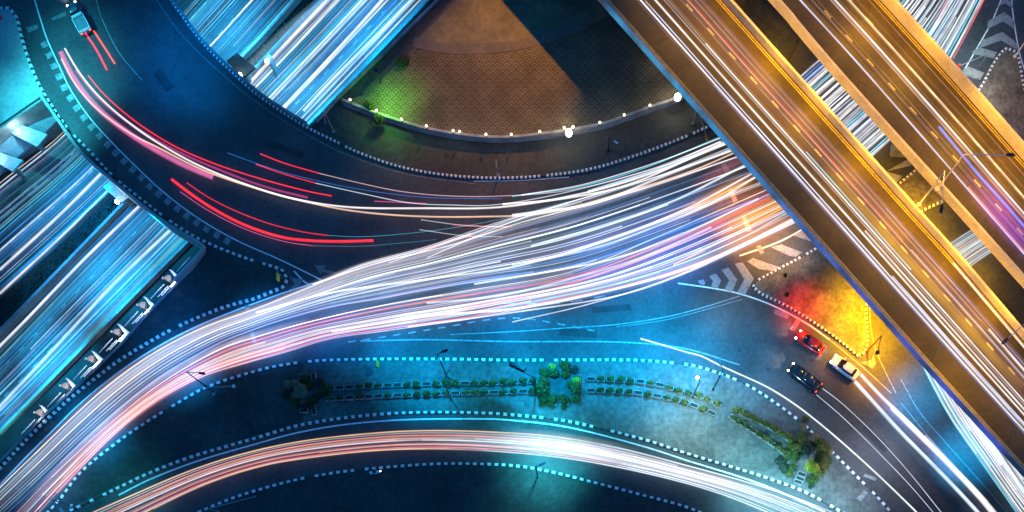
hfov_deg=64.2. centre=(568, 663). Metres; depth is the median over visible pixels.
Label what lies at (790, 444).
shrub
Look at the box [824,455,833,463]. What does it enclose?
shrub
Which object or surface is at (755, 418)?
shrub
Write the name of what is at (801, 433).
shrub
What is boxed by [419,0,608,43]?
plaza terrace
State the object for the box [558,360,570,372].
shrub
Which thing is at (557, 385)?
teal slab
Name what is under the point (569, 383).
shrub
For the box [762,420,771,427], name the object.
shrub
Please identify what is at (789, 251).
hatched chevrons
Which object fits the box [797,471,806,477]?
planter
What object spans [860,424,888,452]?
asphalt patch
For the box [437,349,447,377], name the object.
street lamp
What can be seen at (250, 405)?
dark paving
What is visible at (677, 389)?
shrub
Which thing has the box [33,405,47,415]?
concrete fin
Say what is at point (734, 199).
faint markings
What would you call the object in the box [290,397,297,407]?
shrub
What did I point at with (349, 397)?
planter
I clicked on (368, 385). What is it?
shrub
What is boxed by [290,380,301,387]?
shrub
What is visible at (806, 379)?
car
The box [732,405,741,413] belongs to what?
shrub
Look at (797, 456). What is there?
shrub
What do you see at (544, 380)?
shrub
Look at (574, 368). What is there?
shrub
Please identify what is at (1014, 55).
street lamp
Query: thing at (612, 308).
asphalt patch
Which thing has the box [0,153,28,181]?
lamp gantry
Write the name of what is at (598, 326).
lane line
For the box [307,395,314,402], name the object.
shrub
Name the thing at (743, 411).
shrub
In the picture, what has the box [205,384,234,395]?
street lamp
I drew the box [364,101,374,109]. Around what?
shrub
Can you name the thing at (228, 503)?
street lamp
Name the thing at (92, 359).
concrete fin
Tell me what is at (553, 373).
shrub
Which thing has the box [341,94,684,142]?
plaza wall
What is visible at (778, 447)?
shrub
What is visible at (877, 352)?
street lamp
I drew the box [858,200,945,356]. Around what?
kerb
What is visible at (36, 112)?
retaining wall
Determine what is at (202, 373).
street lamp
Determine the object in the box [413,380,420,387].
shrub
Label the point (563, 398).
shrub
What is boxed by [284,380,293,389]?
shrub
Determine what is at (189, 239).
bridge parapet
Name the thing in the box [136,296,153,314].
concrete fin
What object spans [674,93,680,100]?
wall lamp
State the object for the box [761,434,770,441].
shrub
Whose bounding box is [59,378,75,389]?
concrete fin
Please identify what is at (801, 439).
shrub
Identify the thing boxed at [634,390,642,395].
planter
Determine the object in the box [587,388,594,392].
planter
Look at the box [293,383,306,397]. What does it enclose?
tree
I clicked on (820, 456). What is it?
tree
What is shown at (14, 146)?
slanted panel wall
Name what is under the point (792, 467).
shrub
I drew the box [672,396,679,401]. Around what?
shrub
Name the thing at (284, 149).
asphalt patch
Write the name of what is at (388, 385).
planter
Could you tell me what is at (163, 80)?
asphalt patch
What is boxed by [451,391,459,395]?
planter
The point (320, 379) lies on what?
shrub
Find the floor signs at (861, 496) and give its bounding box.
[857,474,876,500]
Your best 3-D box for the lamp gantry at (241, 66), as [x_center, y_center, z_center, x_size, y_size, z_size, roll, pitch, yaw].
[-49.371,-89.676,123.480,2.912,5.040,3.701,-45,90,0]
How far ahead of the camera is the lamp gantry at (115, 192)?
121.80 m
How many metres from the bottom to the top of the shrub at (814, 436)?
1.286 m
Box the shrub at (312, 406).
[307,402,315,408]
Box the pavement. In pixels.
[0,14,285,465]
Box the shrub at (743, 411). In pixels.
[740,408,748,415]
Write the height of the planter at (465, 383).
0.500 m
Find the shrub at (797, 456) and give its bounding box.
[791,450,799,462]
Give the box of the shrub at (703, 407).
[699,405,707,411]
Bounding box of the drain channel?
[362,0,455,96]
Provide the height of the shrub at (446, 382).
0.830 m
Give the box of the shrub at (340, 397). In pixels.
[335,394,342,400]
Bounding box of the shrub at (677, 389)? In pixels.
[674,386,682,392]
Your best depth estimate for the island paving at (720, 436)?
119.85 m
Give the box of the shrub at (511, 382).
[508,378,516,384]
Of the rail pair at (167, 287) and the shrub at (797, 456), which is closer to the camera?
the shrub at (797, 456)
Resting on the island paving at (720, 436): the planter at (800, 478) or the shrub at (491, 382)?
the planter at (800, 478)
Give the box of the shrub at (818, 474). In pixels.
[810,466,825,478]
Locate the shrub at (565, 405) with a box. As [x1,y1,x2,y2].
[561,402,567,409]
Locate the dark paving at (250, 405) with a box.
[43,364,302,511]
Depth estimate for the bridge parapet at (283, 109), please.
119.30 m
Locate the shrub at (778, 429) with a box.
[773,425,781,435]
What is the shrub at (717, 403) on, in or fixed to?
in the planter
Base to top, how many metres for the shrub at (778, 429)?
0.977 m
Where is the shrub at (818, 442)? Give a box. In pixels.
[814,437,825,450]
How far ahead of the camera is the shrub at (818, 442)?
118.73 m
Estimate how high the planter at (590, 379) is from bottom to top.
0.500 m
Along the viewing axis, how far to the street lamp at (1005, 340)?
102.13 m
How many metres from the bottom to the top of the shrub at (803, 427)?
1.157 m
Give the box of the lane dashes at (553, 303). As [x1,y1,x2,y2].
[503,295,604,304]
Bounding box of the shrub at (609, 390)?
[606,387,613,392]
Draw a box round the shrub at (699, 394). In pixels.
[695,391,702,398]
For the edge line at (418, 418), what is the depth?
119.99 m
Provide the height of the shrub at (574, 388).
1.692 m
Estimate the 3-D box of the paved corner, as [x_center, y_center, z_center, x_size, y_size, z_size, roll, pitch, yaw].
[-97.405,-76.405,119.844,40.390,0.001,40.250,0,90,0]
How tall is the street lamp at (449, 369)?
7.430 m
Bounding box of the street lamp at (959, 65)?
[958,53,988,67]
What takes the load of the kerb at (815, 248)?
on the road at (646, 236)
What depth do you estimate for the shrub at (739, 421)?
118.93 m
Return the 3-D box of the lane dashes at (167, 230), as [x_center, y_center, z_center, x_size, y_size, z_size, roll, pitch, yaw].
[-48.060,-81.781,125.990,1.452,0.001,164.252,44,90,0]
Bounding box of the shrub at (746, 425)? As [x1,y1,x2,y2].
[742,422,749,427]
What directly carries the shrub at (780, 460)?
on the island paving at (720, 436)
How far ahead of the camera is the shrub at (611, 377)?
119.03 m
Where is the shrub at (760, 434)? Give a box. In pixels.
[756,431,763,436]
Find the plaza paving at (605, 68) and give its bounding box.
[347,0,744,134]
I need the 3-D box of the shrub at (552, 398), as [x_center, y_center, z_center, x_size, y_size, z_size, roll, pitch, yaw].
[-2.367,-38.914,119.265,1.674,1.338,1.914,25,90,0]
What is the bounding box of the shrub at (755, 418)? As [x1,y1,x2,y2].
[751,415,759,421]
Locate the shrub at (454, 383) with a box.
[450,379,458,386]
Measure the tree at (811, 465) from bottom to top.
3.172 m
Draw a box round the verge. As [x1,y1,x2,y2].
[309,0,799,176]
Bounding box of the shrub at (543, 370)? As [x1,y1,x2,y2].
[538,367,548,376]
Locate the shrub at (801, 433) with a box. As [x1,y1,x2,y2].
[797,431,805,437]
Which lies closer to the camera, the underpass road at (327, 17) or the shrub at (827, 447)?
the shrub at (827, 447)
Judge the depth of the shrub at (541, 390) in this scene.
118.66 m
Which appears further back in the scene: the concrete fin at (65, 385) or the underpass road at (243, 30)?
the underpass road at (243, 30)
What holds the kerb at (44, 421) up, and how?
on the road at (646, 236)
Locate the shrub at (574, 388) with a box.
[570,381,581,395]
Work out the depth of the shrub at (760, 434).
119.03 m
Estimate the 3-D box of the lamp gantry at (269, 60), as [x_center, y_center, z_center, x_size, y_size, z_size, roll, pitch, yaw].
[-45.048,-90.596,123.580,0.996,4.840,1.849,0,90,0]
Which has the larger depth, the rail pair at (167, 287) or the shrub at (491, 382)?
the rail pair at (167, 287)
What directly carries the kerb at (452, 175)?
on the road at (646, 236)
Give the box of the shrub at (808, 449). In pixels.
[801,441,813,457]
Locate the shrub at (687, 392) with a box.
[685,389,691,396]
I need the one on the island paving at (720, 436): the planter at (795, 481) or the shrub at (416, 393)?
the planter at (795, 481)
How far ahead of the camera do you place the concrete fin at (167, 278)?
121.60 m
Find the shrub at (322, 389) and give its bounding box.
[318,385,326,395]
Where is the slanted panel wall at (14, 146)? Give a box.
[0,116,56,174]
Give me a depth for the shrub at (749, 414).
118.90 m
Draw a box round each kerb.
[0,7,287,469]
[47,357,890,511]
[70,411,841,511]
[170,0,709,179]
[197,462,701,511]
[752,47,1023,356]
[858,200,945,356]
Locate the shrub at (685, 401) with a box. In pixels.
[681,399,687,405]
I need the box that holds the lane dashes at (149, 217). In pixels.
[5,2,359,365]
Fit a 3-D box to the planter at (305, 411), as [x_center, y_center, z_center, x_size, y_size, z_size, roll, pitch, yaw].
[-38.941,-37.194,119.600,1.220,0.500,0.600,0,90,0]
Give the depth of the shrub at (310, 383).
119.23 m
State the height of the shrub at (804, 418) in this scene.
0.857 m
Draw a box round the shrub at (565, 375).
[560,371,569,377]
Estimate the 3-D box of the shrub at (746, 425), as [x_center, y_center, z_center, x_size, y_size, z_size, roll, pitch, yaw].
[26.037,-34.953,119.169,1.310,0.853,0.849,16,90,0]
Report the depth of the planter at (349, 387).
119.48 m
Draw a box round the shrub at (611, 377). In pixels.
[607,375,614,381]
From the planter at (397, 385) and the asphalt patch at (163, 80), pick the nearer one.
the planter at (397, 385)
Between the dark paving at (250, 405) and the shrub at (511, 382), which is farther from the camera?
the dark paving at (250, 405)
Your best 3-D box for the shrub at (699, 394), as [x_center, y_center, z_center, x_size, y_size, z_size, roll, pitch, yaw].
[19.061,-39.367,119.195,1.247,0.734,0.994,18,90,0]
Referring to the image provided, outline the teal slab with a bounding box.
[548,377,568,393]
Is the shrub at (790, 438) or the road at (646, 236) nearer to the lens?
the shrub at (790, 438)
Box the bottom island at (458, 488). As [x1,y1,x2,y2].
[202,464,695,511]
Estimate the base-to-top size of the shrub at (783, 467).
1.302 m
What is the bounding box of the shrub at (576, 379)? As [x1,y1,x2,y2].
[572,377,580,382]
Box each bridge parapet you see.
[38,92,205,281]
[171,0,308,125]
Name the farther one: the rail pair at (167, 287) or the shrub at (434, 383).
the rail pair at (167, 287)
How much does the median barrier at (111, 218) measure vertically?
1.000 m
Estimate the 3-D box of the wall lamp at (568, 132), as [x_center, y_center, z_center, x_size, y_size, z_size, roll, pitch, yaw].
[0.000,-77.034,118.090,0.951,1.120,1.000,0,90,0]
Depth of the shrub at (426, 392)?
118.97 m
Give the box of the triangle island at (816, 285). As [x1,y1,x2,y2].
[755,49,1023,353]
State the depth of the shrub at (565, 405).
119.23 m
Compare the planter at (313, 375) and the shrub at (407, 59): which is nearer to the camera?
the shrub at (407, 59)
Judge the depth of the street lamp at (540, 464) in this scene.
113.99 m
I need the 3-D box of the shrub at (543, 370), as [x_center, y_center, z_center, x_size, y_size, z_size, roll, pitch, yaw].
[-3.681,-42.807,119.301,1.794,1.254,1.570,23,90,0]
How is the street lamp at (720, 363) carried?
on the island paving at (720, 436)
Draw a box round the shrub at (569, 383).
[566,380,572,388]
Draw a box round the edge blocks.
[40,41,230,244]
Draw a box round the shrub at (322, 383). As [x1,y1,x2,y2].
[315,381,325,386]
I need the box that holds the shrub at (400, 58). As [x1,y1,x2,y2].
[396,55,406,66]
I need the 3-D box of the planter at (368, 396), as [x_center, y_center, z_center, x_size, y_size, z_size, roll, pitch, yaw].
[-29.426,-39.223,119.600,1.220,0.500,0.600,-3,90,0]
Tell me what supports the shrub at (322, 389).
on the island paving at (720, 436)
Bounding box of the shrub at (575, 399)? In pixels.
[571,393,579,403]
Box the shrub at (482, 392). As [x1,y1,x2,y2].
[480,389,486,394]
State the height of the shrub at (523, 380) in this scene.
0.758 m
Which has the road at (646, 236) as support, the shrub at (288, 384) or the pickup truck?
the pickup truck
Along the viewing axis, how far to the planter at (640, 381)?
119.48 m
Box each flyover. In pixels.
[598,0,1023,476]
[768,0,1023,287]
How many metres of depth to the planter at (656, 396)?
119.48 m
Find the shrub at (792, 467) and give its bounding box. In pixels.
[787,463,795,471]
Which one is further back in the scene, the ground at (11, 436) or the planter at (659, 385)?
the ground at (11, 436)
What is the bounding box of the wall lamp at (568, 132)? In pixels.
[566,129,571,136]
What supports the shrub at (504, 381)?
in the planter
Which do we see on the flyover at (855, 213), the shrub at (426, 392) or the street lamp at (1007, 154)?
the street lamp at (1007, 154)
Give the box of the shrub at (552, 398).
[547,392,557,404]
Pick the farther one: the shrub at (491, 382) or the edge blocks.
the edge blocks
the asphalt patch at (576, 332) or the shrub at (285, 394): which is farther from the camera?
the asphalt patch at (576, 332)
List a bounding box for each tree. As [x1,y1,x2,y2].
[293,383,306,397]
[804,458,819,472]
[813,449,826,463]
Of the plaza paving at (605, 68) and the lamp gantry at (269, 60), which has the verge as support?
the plaza paving at (605, 68)
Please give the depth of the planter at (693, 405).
119.48 m
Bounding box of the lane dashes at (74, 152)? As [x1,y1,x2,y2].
[7,2,205,207]
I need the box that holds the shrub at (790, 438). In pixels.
[786,432,795,442]
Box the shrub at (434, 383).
[432,380,439,386]
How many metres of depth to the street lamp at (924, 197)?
103.76 m
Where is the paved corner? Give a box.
[0,9,43,123]
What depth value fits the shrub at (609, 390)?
119.03 m
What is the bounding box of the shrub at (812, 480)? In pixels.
[806,475,818,484]
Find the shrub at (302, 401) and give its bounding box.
[298,398,306,405]
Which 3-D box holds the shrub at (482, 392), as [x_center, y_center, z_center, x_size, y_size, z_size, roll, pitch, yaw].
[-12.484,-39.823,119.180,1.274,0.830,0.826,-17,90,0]
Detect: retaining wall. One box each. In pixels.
[0,99,63,175]
[0,251,205,462]
[315,0,440,122]
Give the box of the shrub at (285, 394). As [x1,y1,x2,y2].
[281,391,289,398]
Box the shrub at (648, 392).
[645,390,651,396]
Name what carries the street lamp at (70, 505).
on the dark paving at (250, 405)
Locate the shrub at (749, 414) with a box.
[745,412,753,418]
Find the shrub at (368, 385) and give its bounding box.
[364,382,371,387]
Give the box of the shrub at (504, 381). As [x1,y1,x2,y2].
[499,378,507,384]
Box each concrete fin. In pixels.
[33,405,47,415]
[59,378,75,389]
[85,351,102,368]
[110,324,128,341]
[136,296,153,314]
[162,269,176,287]
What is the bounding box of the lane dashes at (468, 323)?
[348,317,594,342]
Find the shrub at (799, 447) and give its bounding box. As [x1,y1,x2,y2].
[791,442,802,452]
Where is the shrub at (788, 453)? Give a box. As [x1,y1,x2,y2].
[783,448,795,460]
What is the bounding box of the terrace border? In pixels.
[413,18,588,53]
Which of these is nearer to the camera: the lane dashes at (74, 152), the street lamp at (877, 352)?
the street lamp at (877, 352)
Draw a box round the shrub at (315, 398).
[311,393,320,402]
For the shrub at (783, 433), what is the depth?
118.95 m
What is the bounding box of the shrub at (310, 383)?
[307,379,313,388]
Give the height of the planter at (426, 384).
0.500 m
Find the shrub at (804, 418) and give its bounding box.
[801,415,809,421]
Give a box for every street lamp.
[51,499,72,511]
[186,371,206,386]
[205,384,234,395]
[209,496,255,511]
[323,109,334,132]
[370,470,382,474]
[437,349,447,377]
[443,364,452,399]
[509,361,535,392]
[536,462,545,477]
[607,138,617,151]
[691,375,699,397]
[692,111,708,140]
[712,358,723,390]
[866,335,881,354]
[917,171,944,213]
[935,153,1015,190]
[958,53,988,67]
[1001,324,1023,344]
[1013,43,1023,57]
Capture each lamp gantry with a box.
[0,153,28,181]
[11,125,49,156]
[103,182,134,208]
[227,53,255,85]
[265,54,280,78]
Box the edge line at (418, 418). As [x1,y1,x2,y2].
[0,0,1023,511]
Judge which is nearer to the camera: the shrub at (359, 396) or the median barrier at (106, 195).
the shrub at (359, 396)
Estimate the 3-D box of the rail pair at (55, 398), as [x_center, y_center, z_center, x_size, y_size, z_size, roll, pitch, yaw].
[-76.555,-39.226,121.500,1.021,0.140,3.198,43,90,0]
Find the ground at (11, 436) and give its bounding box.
[0,0,324,458]
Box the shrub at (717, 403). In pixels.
[714,399,721,406]
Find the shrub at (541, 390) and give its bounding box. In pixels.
[533,382,550,396]
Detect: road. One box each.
[0,0,290,285]
[0,0,424,427]
[0,0,1023,511]
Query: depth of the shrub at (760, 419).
118.93 m
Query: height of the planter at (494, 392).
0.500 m
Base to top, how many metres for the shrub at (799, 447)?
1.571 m
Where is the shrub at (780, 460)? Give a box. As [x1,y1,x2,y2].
[775,456,785,465]
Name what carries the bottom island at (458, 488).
on the road at (646, 236)
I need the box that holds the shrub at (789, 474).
[785,471,793,477]
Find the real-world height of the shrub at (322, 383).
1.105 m
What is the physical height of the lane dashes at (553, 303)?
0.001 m
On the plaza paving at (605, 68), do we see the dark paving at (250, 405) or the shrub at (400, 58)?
the shrub at (400, 58)
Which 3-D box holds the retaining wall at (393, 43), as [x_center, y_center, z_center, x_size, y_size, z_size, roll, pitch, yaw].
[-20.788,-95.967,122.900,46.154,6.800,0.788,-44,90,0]
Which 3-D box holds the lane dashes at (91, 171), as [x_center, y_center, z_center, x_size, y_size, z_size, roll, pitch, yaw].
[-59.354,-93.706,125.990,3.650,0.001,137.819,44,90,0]
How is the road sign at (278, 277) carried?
on the pavement
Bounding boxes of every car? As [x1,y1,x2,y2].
[787,363,821,392]
[795,330,825,355]
[830,354,860,380]
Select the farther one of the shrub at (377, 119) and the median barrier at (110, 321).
the median barrier at (110, 321)
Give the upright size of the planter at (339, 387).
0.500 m
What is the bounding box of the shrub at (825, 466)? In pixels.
[818,461,829,473]
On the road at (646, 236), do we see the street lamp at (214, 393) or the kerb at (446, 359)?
the kerb at (446, 359)
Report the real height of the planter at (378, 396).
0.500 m
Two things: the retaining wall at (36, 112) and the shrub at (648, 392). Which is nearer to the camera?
the shrub at (648, 392)
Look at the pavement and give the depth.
119.85 m
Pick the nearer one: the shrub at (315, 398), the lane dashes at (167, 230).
the shrub at (315, 398)
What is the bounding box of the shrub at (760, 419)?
[756,417,765,423]
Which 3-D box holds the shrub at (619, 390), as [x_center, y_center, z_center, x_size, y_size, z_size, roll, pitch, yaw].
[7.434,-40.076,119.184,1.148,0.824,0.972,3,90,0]
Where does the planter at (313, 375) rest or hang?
on the island paving at (720, 436)
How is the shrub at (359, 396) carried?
in the planter
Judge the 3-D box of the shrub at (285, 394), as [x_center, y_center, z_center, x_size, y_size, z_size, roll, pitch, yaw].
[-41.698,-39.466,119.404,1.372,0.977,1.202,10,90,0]
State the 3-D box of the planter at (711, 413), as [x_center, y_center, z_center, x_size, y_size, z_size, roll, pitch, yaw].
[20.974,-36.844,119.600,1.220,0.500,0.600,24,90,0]
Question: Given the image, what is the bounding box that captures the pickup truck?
[66,1,91,35]
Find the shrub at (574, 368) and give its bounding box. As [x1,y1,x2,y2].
[570,364,578,374]
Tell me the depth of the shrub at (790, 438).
118.75 m
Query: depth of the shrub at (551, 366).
119.11 m
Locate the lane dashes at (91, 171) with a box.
[0,6,245,251]
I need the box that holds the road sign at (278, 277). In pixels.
[276,269,282,281]
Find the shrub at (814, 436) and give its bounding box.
[807,432,819,441]
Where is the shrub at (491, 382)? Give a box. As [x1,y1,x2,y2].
[489,379,496,385]
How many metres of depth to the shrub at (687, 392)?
119.03 m
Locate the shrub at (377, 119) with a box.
[372,114,384,124]
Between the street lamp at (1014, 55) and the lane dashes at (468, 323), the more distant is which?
the lane dashes at (468, 323)
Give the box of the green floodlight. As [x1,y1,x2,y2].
[374,68,380,84]
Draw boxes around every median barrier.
[0,0,301,297]
[0,0,325,337]
[0,0,433,436]
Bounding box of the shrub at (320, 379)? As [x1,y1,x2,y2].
[312,377,322,384]
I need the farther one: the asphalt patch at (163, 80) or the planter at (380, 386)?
the asphalt patch at (163, 80)
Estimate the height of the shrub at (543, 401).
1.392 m
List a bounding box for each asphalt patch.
[153,68,173,92]
[265,139,303,158]
[559,328,597,337]
[592,304,630,312]
[805,388,825,404]
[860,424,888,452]
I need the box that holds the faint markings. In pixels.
[26,11,875,367]
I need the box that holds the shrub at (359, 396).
[354,393,363,399]
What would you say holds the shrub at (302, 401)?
on the island paving at (720, 436)
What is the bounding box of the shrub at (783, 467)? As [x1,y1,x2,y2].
[778,463,788,474]
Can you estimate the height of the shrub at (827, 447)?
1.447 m
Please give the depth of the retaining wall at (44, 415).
119.65 m
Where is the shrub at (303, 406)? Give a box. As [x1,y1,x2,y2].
[301,403,307,410]
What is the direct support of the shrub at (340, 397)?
in the planter
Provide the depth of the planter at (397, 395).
119.48 m
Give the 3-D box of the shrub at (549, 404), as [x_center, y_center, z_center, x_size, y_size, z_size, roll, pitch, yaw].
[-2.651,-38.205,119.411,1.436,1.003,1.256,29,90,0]
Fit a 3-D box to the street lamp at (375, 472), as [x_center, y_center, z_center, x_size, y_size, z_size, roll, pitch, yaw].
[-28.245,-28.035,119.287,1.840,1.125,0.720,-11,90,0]
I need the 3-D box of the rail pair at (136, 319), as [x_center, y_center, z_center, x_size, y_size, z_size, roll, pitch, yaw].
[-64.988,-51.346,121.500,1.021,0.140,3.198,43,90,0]
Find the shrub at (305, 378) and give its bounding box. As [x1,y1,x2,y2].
[301,372,309,382]
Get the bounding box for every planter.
[300,408,308,412]
[311,372,315,381]
[335,385,344,390]
[345,385,353,389]
[345,395,353,400]
[364,394,373,399]
[374,383,382,388]
[374,394,382,398]
[384,383,392,387]
[393,383,401,387]
[393,393,401,397]
[422,382,430,386]
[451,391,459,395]
[461,381,469,385]
[490,390,498,394]
[519,389,526,393]
[587,377,594,381]
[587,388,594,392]
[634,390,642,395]
[636,379,644,384]
[653,393,661,398]
[655,382,663,388]
[689,402,697,408]
[707,409,715,416]
[793,478,802,485]
[796,476,804,482]
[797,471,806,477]
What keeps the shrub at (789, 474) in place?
on the island paving at (720, 436)
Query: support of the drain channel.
on the plaza paving at (605, 68)
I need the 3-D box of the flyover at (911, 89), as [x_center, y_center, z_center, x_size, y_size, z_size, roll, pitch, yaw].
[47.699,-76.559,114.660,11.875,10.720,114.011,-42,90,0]
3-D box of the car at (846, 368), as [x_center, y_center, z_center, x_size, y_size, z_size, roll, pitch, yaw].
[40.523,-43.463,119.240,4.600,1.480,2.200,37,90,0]
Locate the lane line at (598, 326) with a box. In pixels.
[96,0,1006,511]
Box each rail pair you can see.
[47,392,64,406]
[73,365,91,379]
[99,338,117,352]
[124,311,143,325]
[150,284,169,298]
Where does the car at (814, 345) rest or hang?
on the road at (646, 236)
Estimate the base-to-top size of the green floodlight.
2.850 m
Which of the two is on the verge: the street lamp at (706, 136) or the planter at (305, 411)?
the street lamp at (706, 136)
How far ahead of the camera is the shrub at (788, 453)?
118.80 m
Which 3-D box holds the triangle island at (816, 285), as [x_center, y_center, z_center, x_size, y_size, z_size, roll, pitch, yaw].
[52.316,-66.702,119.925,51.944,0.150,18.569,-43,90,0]
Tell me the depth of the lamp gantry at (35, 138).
121.20 m
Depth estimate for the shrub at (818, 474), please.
118.83 m
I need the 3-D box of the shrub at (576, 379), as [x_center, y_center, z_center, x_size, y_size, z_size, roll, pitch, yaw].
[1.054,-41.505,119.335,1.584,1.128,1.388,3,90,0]
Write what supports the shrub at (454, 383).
in the planter
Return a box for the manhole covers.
[140,17,878,480]
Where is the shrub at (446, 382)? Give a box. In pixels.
[441,379,449,385]
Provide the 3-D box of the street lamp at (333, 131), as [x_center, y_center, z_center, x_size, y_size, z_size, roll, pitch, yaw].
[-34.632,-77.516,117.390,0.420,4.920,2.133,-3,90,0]
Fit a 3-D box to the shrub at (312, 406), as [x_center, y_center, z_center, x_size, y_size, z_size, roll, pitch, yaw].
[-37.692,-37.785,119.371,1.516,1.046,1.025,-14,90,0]
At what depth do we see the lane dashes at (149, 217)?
125.99 m
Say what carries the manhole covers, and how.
on the road at (646, 236)
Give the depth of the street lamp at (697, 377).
114.83 m
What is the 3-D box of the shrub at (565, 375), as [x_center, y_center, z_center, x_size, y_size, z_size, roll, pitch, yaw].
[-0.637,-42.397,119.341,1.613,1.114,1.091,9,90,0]
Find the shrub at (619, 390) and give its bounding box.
[616,387,622,393]
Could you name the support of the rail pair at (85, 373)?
attached to the retaining wall at (44, 415)
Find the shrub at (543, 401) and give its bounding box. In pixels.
[538,395,549,405]
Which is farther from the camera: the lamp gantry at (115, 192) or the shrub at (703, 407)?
the lamp gantry at (115, 192)
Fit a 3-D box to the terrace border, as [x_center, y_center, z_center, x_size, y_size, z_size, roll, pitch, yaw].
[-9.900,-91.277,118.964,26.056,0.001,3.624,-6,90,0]
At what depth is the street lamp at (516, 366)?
112.55 m
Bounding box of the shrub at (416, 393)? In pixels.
[413,390,420,396]
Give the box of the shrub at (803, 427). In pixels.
[798,423,806,432]
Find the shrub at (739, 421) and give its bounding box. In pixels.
[736,418,744,423]
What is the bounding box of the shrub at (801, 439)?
[796,435,807,445]
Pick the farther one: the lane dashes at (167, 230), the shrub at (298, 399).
the lane dashes at (167, 230)
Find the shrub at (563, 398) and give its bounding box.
[557,393,569,403]
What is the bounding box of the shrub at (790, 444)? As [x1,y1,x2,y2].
[787,442,798,454]
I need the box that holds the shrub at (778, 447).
[774,444,782,450]
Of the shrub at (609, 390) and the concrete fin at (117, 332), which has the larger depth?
the concrete fin at (117, 332)
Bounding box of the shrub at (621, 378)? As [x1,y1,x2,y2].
[617,376,625,381]
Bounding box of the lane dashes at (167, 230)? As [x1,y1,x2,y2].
[4,10,385,396]
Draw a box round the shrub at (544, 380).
[538,374,549,386]
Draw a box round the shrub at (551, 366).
[549,363,556,370]
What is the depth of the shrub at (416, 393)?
119.02 m
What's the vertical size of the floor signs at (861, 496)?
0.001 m
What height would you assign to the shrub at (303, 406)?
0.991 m
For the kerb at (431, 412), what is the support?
on the road at (646, 236)
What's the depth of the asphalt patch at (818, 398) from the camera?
119.99 m
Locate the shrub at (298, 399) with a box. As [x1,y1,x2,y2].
[291,395,301,402]
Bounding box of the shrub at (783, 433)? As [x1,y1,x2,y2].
[780,431,787,437]
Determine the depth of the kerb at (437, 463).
119.75 m
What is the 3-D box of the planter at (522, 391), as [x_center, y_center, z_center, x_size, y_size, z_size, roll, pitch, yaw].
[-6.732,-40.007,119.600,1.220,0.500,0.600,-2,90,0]
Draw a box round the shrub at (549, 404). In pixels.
[546,401,554,407]
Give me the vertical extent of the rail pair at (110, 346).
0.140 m
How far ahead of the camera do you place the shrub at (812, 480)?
119.03 m
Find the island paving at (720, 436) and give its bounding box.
[64,360,888,511]
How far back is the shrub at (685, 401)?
119.03 m
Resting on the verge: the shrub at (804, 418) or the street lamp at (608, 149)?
the street lamp at (608, 149)
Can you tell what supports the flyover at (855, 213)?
on the road at (646, 236)
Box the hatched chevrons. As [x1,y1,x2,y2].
[698,0,1017,294]
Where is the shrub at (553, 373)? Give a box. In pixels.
[547,368,559,377]
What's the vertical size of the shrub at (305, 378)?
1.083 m
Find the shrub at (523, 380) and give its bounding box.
[519,377,527,383]
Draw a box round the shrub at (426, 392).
[422,390,429,396]
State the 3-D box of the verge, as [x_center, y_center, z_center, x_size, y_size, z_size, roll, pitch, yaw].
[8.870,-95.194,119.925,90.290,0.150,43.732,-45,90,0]
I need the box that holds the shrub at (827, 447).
[820,440,830,450]
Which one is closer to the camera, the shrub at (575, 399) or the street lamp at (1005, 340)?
the street lamp at (1005, 340)
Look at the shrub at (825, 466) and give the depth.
118.78 m
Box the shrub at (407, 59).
[403,54,409,66]
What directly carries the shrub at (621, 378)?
in the planter

